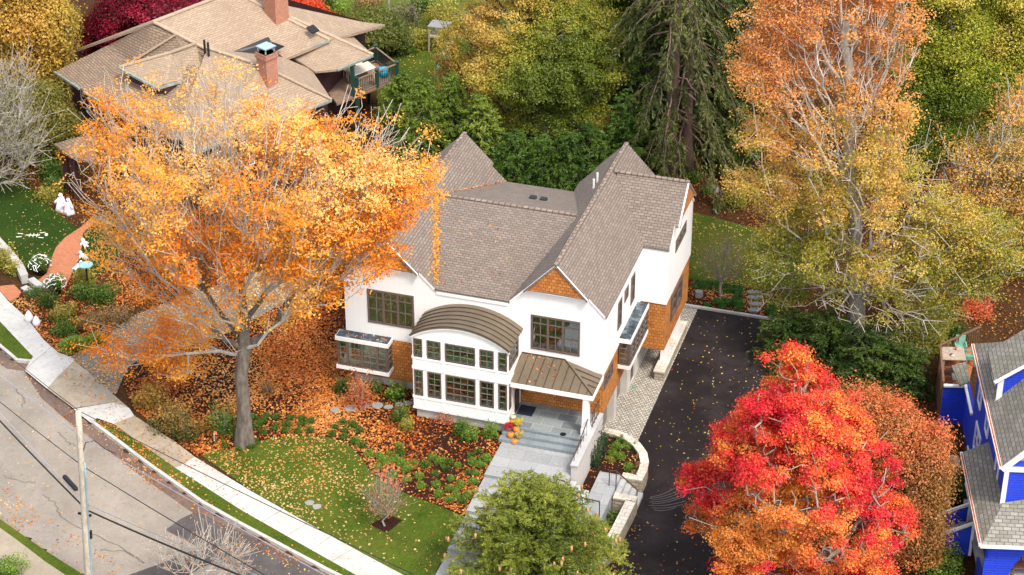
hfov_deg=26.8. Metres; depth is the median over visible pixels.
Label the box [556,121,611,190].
yew bush
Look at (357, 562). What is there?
sidewalk
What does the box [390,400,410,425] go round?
boxwood bush
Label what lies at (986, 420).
window
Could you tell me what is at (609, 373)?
window
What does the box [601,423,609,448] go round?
upright yew
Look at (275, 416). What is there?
perennial mound
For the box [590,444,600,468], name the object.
upright yew
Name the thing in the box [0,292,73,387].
sidewalk
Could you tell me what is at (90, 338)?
ornamental grass
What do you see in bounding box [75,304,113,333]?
garden bush
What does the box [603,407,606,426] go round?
garage door
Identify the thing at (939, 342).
shrub
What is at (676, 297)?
window
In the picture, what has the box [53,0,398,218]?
brown house
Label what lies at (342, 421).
perennial mound
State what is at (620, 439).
perennial mound
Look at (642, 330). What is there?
window
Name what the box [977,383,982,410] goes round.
window
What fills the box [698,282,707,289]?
perennial mound
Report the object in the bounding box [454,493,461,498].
perennial mound
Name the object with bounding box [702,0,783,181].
hemlock tree
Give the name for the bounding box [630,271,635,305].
window
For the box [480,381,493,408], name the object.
window
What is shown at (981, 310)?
rust shrub
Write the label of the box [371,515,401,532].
mulch square
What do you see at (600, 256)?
white house
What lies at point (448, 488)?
perennial mound
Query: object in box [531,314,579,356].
window
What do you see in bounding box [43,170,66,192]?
garden bush
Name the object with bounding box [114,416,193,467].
sidewalk
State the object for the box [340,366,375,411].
salmon shrub
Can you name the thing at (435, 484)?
perennial mound
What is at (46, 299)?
garden bush
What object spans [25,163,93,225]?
fallen leaves
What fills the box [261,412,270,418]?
perennial mound
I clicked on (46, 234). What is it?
skeleton
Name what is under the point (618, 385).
garage door
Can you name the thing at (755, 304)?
stepping stone
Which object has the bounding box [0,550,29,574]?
garden bush
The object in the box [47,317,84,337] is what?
garden bush
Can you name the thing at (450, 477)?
perennial mound
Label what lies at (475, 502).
stone walk
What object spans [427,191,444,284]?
roof leaves
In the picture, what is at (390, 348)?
window
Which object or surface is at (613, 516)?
boxwood bush
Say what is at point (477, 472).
perennial mound
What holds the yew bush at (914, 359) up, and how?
on the ground at (1006, 310)
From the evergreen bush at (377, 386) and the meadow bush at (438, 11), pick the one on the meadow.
the meadow bush at (438, 11)
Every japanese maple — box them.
[70,0,203,59]
[292,0,346,14]
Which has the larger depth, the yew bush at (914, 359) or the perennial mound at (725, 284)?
the perennial mound at (725, 284)
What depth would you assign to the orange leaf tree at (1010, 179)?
111.44 m
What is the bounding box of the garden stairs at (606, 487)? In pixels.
[556,470,642,525]
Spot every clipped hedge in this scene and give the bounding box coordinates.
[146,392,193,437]
[169,408,205,444]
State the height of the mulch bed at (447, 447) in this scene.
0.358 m
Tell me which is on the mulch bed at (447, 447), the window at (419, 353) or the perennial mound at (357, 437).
the perennial mound at (357, 437)
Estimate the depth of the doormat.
101.22 m
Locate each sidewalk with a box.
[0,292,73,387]
[0,528,64,574]
[47,360,128,407]
[74,402,133,423]
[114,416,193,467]
[176,457,402,574]
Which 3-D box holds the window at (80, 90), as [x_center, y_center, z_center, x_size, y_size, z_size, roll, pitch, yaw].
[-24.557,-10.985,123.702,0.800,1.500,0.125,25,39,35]
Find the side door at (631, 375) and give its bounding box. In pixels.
[630,365,632,380]
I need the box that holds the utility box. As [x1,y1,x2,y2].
[948,455,959,483]
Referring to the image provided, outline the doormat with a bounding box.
[516,404,536,416]
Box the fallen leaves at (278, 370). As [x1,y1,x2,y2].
[123,287,501,514]
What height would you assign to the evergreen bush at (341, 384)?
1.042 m
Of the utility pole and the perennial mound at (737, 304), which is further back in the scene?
the perennial mound at (737, 304)
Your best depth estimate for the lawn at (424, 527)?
96.49 m
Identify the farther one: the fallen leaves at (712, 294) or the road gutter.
the fallen leaves at (712, 294)
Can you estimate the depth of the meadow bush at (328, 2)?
140.30 m
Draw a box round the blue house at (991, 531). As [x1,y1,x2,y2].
[933,330,1023,574]
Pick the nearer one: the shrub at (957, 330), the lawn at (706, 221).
the shrub at (957, 330)
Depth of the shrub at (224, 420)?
100.29 m
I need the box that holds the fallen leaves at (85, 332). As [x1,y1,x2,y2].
[9,264,152,355]
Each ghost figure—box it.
[54,193,65,212]
[61,198,74,215]
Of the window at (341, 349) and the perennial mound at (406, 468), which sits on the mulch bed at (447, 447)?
the perennial mound at (406, 468)
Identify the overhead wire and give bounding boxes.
[0,348,414,574]
[0,375,324,574]
[0,402,264,574]
[0,413,256,574]
[0,420,240,574]
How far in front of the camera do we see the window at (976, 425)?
98.54 m
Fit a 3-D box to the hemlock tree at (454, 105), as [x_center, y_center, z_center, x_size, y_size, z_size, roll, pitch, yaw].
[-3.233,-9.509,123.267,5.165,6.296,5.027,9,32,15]
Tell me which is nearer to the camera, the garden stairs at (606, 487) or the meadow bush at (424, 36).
the garden stairs at (606, 487)
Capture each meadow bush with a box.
[319,0,338,11]
[325,0,353,15]
[351,0,384,10]
[377,35,421,56]
[378,0,425,28]
[404,0,435,15]
[405,26,439,51]
[419,0,462,29]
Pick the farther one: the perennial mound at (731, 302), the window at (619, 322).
the perennial mound at (731, 302)
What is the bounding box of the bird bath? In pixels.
[78,261,92,285]
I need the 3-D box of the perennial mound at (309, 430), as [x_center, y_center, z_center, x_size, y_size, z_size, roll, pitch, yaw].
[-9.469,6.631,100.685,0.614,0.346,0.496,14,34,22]
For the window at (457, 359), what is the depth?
99.20 m
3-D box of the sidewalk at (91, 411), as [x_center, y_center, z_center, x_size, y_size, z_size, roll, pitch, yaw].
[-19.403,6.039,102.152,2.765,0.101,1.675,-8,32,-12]
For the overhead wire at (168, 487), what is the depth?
79.94 m
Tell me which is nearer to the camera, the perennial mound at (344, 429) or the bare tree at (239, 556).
the bare tree at (239, 556)
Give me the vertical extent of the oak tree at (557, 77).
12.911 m
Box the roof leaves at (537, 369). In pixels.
[517,354,555,381]
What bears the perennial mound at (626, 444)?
on the planting bed at (590, 480)
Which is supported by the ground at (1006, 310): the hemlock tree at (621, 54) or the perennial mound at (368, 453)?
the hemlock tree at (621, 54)
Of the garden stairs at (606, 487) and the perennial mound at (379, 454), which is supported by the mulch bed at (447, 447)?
the perennial mound at (379, 454)
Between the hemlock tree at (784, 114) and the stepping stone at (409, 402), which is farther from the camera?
the hemlock tree at (784, 114)
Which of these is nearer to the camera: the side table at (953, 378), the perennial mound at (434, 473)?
the perennial mound at (434, 473)
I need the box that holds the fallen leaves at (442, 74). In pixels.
[380,48,610,154]
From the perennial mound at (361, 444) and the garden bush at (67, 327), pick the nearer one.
the perennial mound at (361, 444)
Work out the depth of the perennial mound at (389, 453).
99.20 m
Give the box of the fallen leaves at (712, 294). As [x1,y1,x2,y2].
[687,278,815,315]
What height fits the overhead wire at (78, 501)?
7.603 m
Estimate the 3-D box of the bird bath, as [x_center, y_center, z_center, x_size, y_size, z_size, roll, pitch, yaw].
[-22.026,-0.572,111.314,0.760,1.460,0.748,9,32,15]
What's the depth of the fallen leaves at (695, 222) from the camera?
116.98 m
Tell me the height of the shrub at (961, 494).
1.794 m
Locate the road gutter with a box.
[0,350,328,574]
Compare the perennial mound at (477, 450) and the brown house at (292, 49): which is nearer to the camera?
the perennial mound at (477, 450)
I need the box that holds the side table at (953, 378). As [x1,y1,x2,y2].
[951,373,956,383]
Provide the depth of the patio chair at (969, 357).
105.18 m
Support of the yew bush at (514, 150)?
on the ground at (1006, 310)
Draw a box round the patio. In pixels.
[484,442,573,486]
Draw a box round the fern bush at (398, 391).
[384,379,408,402]
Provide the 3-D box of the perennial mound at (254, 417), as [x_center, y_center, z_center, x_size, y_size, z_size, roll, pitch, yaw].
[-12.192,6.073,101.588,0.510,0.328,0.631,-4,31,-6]
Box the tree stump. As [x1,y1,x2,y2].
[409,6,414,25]
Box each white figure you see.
[78,250,88,258]
[80,238,88,247]
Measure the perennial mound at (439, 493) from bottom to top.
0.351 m
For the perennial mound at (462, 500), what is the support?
on the mulch bed at (447, 447)
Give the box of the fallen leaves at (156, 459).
[95,420,343,570]
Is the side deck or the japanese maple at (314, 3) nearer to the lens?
the side deck
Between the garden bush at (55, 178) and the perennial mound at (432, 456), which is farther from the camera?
the garden bush at (55, 178)
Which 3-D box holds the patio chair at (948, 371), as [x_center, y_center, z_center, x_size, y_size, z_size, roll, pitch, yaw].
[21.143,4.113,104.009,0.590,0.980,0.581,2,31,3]
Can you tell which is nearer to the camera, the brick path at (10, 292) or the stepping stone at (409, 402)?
the stepping stone at (409, 402)
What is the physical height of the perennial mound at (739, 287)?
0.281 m
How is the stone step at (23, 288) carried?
on the ground at (1006, 310)
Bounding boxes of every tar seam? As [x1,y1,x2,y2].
[42,494,144,562]
[102,549,143,562]
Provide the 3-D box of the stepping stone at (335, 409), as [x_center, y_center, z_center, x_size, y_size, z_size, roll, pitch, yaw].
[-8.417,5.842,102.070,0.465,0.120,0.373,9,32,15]
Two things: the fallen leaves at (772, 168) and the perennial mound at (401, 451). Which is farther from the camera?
the fallen leaves at (772, 168)
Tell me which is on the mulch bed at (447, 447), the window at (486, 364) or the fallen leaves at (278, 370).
the fallen leaves at (278, 370)
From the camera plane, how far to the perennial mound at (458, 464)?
98.44 m
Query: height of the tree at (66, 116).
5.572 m
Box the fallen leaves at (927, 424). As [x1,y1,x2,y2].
[744,365,956,574]
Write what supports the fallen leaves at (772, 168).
on the ground at (1006, 310)
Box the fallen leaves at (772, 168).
[595,73,886,240]
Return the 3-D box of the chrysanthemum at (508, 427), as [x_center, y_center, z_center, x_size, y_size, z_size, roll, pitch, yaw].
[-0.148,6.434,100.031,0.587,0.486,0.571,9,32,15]
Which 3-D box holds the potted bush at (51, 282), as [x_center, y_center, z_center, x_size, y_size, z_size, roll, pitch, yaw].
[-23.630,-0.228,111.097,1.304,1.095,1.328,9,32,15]
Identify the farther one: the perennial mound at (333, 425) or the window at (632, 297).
the window at (632, 297)
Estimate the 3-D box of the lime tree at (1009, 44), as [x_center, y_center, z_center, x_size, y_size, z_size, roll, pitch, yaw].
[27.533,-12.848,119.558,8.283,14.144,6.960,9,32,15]
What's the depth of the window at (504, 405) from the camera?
99.62 m
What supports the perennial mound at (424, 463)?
on the mulch bed at (447, 447)
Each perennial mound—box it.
[221,440,228,448]
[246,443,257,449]
[251,413,259,420]
[252,421,262,429]
[258,416,267,422]
[259,428,268,434]
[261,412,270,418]
[270,413,282,419]
[270,422,280,430]
[279,418,292,426]
[281,426,290,433]
[286,414,295,420]
[291,427,302,434]
[296,420,307,426]
[297,414,308,421]
[304,425,315,433]
[305,416,316,423]
[327,429,335,436]
[330,423,340,428]
[338,418,348,424]
[339,431,348,439]
[340,427,350,433]
[347,419,358,427]
[348,435,358,444]
[350,436,360,444]
[352,425,364,432]
[356,439,367,448]
[362,448,375,457]
[373,462,384,469]
[375,451,386,458]
[377,455,390,463]
[385,450,392,455]
[385,469,397,477]
[389,453,400,462]
[392,446,406,456]
[395,441,402,447]
[395,457,409,466]
[399,463,413,473]
[401,475,411,482]
[409,458,418,465]
[412,471,424,480]
[415,481,426,489]
[416,458,431,468]
[427,453,436,460]
[430,469,439,477]
[430,479,440,488]
[433,488,445,498]
[434,455,446,464]
[440,464,449,470]
[443,457,453,464]
[443,493,457,504]
[444,484,454,492]
[445,474,455,481]
[451,487,459,493]
[454,461,462,468]
[454,479,466,488]
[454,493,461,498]
[458,496,467,504]
[460,490,474,498]
[461,467,473,475]
[466,476,479,486]
[467,456,476,466]
[472,469,480,475]
[473,448,483,453]
[473,459,485,469]
[478,453,492,462]
[605,454,615,462]
[607,448,617,455]
[610,440,622,448]
[615,435,627,443]
[615,451,625,460]
[622,442,632,449]
[623,462,633,471]
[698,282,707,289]
[701,279,712,285]
[703,302,711,306]
[710,279,719,285]
[711,297,721,304]
[716,300,727,308]
[722,282,729,287]
[723,286,732,293]
[726,298,735,306]
[730,287,740,294]
[734,291,744,298]
[734,300,744,307]
[737,285,745,291]
[763,308,775,314]
[765,302,777,308]
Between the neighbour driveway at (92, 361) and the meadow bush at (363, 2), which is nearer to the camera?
the neighbour driveway at (92, 361)
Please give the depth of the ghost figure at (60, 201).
118.50 m
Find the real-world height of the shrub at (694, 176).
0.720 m
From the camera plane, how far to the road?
97.39 m
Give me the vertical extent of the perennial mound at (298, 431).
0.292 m
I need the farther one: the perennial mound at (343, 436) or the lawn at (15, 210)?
the lawn at (15, 210)
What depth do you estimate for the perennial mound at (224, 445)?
99.94 m
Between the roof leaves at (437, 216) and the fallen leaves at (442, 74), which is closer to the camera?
the roof leaves at (437, 216)
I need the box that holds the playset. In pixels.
[427,19,451,68]
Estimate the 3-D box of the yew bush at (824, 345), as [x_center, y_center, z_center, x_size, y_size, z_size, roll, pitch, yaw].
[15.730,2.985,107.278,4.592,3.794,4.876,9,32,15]
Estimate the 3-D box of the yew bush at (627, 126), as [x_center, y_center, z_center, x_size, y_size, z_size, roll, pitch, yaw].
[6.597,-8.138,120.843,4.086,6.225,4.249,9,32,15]
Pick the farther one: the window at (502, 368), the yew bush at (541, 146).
the yew bush at (541, 146)
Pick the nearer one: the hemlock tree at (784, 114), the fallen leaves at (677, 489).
the fallen leaves at (677, 489)
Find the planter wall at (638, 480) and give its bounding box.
[602,427,648,492]
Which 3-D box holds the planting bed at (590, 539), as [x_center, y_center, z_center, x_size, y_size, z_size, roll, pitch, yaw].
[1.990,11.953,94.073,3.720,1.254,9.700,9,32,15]
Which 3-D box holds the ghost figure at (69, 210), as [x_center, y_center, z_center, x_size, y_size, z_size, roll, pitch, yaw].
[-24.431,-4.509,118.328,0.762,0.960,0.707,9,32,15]
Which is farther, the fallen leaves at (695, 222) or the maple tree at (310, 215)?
the fallen leaves at (695, 222)
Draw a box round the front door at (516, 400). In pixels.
[514,388,518,411]
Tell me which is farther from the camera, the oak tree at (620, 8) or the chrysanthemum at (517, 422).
the oak tree at (620, 8)
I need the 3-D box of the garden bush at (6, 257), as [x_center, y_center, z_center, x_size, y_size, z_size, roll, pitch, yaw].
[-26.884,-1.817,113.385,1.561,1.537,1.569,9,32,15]
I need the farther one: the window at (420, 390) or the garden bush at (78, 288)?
the garden bush at (78, 288)
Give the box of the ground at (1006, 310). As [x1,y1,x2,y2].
[0,0,1023,574]
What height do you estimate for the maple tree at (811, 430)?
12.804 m
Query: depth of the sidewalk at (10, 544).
93.80 m
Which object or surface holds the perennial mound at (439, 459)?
on the mulch bed at (447, 447)
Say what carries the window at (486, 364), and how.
in the white house at (600, 256)
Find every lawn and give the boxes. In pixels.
[0,174,79,271]
[73,230,122,280]
[202,435,462,574]
[377,42,622,166]
[688,212,822,288]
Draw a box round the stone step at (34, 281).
[28,277,44,290]
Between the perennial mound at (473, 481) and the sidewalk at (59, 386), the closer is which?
the perennial mound at (473, 481)
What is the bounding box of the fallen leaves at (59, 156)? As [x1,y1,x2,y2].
[4,47,121,218]
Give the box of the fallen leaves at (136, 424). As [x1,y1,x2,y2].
[59,355,243,508]
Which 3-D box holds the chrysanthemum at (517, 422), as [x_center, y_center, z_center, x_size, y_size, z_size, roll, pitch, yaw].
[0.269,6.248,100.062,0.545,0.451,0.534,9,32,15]
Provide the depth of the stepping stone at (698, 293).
113.69 m
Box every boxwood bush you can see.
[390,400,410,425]
[398,415,414,431]
[452,415,470,438]
[461,423,479,442]
[480,418,499,440]
[606,507,620,528]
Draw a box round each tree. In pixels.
[0,0,88,99]
[0,38,64,192]
[0,73,85,170]
[50,52,450,449]
[143,507,259,574]
[355,458,415,526]
[369,72,425,151]
[385,77,454,177]
[418,72,486,156]
[424,0,630,158]
[439,468,639,574]
[452,93,512,175]
[541,0,658,108]
[600,0,681,126]
[605,0,744,214]
[605,1,680,176]
[614,0,756,196]
[653,0,730,140]
[672,338,923,574]
[677,0,767,167]
[691,223,752,296]
[694,0,786,127]
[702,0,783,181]
[714,0,1023,365]
[831,370,968,574]
[866,0,1012,183]
[918,64,1023,284]
[948,0,1023,165]
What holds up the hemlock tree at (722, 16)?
on the ground at (1006, 310)
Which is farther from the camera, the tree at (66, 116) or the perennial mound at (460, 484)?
the tree at (66, 116)
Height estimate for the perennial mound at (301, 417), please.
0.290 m
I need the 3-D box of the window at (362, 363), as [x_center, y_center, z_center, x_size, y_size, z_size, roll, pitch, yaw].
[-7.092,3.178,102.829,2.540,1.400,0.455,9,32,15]
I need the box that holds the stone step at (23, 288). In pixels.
[21,285,37,296]
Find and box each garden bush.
[0,241,18,271]
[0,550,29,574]
[3,255,25,276]
[22,284,44,299]
[32,182,62,203]
[34,287,59,310]
[37,154,62,180]
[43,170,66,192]
[47,300,77,321]
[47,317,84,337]
[66,278,98,301]
[70,264,94,285]
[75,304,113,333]
[80,279,121,306]
[96,299,138,331]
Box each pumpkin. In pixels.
[507,431,513,437]
[513,426,519,431]
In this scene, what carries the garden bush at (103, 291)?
on the ground at (1006, 310)
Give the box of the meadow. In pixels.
[303,0,685,56]
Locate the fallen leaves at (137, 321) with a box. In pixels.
[70,262,307,393]
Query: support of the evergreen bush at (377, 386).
on the mulch bed at (447, 447)
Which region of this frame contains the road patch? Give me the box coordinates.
[130,511,321,574]
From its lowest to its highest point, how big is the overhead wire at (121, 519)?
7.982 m
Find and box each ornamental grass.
[57,334,91,353]
[82,332,108,346]
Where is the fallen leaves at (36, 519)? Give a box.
[0,489,115,574]
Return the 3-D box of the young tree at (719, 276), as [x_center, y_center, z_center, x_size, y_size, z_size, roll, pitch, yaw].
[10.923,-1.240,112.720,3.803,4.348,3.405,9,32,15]
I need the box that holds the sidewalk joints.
[28,346,352,559]
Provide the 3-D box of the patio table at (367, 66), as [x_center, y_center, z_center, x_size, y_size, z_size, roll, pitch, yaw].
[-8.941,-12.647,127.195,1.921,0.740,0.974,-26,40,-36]
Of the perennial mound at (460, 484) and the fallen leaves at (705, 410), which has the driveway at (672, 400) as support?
the fallen leaves at (705, 410)
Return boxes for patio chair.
[943,366,953,382]
[954,335,966,350]
[965,350,974,366]
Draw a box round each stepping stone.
[304,500,313,504]
[312,504,320,509]
[330,407,339,411]
[344,405,357,411]
[370,402,382,408]
[383,405,392,408]
[404,400,412,405]
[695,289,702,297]
[747,290,761,294]
[747,295,761,299]
[747,307,761,312]
[748,302,762,306]
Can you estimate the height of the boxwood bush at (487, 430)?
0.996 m
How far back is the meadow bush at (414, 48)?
136.14 m
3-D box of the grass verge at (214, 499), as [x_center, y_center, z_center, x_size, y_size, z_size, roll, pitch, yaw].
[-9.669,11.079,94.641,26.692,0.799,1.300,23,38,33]
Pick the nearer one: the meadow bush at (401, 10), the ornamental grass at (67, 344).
the ornamental grass at (67, 344)
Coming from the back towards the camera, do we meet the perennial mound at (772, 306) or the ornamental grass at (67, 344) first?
the perennial mound at (772, 306)
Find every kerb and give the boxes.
[0,344,33,362]
[91,421,341,574]
[684,303,769,319]
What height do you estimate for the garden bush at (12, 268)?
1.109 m
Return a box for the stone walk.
[435,477,509,574]
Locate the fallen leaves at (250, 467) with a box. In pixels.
[205,435,453,570]
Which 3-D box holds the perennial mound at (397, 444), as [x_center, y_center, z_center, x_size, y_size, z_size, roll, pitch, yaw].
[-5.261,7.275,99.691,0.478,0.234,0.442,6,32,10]
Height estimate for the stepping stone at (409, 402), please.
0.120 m
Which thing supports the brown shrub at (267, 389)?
on the mulch bed at (447, 447)
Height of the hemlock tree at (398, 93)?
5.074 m
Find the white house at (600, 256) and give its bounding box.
[335,131,696,485]
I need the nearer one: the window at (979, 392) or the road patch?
the road patch
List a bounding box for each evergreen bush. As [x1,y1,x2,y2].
[331,374,350,394]
[369,375,382,394]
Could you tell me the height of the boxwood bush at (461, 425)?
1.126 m
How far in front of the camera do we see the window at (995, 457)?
93.20 m
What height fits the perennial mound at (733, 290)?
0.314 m
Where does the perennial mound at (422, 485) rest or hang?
on the mulch bed at (447, 447)
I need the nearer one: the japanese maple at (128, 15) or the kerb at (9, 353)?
the kerb at (9, 353)
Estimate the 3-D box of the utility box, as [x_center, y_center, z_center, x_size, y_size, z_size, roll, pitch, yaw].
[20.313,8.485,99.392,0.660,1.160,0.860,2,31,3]
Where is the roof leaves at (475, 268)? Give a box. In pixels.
[439,219,521,283]
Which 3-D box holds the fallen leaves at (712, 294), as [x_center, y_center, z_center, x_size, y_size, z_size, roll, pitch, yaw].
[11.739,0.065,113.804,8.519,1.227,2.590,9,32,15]
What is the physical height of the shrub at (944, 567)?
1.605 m
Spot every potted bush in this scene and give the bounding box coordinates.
[27,254,50,275]
[42,272,67,294]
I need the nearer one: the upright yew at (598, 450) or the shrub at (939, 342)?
the upright yew at (598, 450)
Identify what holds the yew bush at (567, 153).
on the ground at (1006, 310)
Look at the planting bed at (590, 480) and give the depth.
100.11 m
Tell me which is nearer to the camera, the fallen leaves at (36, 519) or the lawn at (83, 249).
the fallen leaves at (36, 519)
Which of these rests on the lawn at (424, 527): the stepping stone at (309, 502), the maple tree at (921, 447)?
the stepping stone at (309, 502)
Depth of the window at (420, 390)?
100.64 m
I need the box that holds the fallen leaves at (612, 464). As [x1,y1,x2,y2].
[583,440,638,487]
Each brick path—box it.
[0,285,20,299]
[31,217,92,290]
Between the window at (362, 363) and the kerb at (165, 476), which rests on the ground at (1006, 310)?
the kerb at (165, 476)
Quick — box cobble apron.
[603,307,697,440]
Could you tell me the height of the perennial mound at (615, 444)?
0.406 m
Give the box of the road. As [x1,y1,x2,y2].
[0,351,327,574]
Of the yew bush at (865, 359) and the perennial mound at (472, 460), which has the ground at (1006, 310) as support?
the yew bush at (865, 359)
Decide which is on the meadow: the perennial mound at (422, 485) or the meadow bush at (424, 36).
the meadow bush at (424, 36)
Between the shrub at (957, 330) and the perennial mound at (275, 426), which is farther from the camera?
the shrub at (957, 330)
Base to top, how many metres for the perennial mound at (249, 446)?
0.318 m
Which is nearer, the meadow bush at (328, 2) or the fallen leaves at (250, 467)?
the fallen leaves at (250, 467)
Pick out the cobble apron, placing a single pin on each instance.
(637, 403)
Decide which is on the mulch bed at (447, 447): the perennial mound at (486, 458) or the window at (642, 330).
the perennial mound at (486, 458)
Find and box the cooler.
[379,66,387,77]
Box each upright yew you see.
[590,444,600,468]
[593,440,602,461]
[597,430,606,454]
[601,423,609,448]
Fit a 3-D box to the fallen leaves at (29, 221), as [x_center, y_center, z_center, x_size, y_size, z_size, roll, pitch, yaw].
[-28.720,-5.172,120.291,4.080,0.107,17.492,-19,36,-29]
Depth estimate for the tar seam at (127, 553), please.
94.12 m
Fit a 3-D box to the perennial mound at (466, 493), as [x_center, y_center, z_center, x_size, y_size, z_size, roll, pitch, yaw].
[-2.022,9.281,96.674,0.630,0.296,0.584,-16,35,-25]
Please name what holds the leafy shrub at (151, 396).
on the mulch bed at (447, 447)
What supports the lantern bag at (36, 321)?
on the ground at (1006, 310)
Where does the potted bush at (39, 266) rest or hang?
on the ground at (1006, 310)
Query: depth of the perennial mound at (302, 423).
101.08 m
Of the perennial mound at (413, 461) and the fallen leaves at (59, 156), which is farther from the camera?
the fallen leaves at (59, 156)
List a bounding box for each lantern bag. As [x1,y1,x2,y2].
[24,310,33,322]
[32,316,39,326]
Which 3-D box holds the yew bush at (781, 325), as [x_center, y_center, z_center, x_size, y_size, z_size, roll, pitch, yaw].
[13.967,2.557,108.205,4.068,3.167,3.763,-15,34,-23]
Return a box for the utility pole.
[75,409,114,574]
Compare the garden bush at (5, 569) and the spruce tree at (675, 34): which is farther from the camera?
the spruce tree at (675, 34)
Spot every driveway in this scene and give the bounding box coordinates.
[71,262,308,392]
[608,309,772,574]
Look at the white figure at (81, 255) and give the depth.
114.36 m
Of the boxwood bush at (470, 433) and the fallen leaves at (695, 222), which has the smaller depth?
the boxwood bush at (470, 433)
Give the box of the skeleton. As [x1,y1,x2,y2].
[17,232,47,237]
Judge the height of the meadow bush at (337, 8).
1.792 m
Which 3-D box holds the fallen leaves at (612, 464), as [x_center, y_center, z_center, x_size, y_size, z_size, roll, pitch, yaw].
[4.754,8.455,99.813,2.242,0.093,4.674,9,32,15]
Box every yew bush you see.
[490,129,543,184]
[511,134,571,190]
[537,131,594,191]
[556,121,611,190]
[596,92,659,174]
[745,306,814,378]
[778,305,861,384]
[822,320,913,407]
[870,339,936,412]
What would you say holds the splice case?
hanging from the overhead wire at (121, 519)
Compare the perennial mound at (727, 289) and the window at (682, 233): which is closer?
the window at (682, 233)
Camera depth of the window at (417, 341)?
100.37 m
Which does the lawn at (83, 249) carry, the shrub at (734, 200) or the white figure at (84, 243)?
the white figure at (84, 243)
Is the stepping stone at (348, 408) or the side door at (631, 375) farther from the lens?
the side door at (631, 375)
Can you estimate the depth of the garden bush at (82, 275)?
111.87 m
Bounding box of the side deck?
[935,326,980,423]
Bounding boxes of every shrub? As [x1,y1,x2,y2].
[130,379,170,410]
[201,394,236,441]
[259,377,274,396]
[339,1,421,54]
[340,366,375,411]
[428,410,454,428]
[684,168,701,182]
[700,183,711,193]
[721,175,747,211]
[901,309,952,359]
[915,541,965,574]
[945,322,970,342]
[945,470,966,508]
[954,295,996,323]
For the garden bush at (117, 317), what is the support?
on the ground at (1006, 310)
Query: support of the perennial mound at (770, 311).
on the ground at (1006, 310)
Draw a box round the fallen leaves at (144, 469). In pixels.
[9,363,330,574]
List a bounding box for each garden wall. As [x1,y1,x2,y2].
[0,238,27,283]
[592,492,637,572]
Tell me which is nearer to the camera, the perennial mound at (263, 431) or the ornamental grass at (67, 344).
the perennial mound at (263, 431)
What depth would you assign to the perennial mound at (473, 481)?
97.41 m
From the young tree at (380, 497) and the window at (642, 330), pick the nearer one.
the young tree at (380, 497)
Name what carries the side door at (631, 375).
in the white house at (600, 256)
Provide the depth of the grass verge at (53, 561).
94.07 m
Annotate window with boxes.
[80,90,90,109]
[337,340,389,372]
[337,341,343,361]
[367,288,414,328]
[385,344,392,371]
[413,338,422,356]
[414,369,423,395]
[416,340,420,351]
[427,340,440,360]
[427,371,441,398]
[445,343,474,365]
[445,375,475,404]
[479,349,493,369]
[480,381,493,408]
[498,352,506,371]
[498,384,506,410]
[509,337,518,370]
[509,384,510,409]
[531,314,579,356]
[603,361,612,390]
[617,296,622,330]
[619,343,629,365]
[624,284,628,302]
[628,311,647,365]
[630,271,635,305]
[670,274,682,320]
[675,220,686,252]
[973,420,980,447]
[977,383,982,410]
[984,414,988,438]
[994,457,998,479]
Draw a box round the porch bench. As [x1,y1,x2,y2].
[1011,555,1023,574]
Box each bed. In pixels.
[123,287,501,513]
[537,513,612,574]
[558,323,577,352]
[583,436,639,492]
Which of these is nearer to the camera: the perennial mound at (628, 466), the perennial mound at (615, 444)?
the perennial mound at (628, 466)
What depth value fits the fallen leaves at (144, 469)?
98.49 m
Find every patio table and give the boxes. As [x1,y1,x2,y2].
[346,61,375,80]
[942,347,965,365]
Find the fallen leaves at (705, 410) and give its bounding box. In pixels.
[634,317,769,570]
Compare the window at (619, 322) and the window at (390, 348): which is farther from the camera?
the window at (390, 348)
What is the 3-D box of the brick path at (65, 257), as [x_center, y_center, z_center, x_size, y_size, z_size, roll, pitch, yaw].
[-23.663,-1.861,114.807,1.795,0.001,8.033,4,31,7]
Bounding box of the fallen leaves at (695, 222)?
[689,213,817,287]
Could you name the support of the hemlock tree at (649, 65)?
on the ground at (1006, 310)
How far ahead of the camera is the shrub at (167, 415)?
100.74 m
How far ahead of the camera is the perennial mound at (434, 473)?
97.90 m
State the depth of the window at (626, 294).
101.65 m
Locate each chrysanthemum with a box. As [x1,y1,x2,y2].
[502,421,513,431]
[512,417,522,426]
[515,430,523,439]
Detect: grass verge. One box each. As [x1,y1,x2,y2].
[0,322,32,358]
[0,519,82,574]
[94,420,354,574]
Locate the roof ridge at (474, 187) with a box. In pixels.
[443,181,504,192]
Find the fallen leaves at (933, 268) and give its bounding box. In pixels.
[800,107,1023,347]
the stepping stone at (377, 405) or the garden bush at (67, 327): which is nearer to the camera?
the stepping stone at (377, 405)
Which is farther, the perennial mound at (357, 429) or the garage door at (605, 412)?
the garage door at (605, 412)
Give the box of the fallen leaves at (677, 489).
[610,350,763,574]
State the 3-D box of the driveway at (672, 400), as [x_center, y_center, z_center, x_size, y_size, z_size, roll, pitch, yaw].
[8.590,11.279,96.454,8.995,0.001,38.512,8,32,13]
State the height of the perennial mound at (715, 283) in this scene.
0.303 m
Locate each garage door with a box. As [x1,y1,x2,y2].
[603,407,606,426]
[617,380,619,397]
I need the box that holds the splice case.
[62,475,77,490]
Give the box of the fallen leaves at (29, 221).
[1,180,66,260]

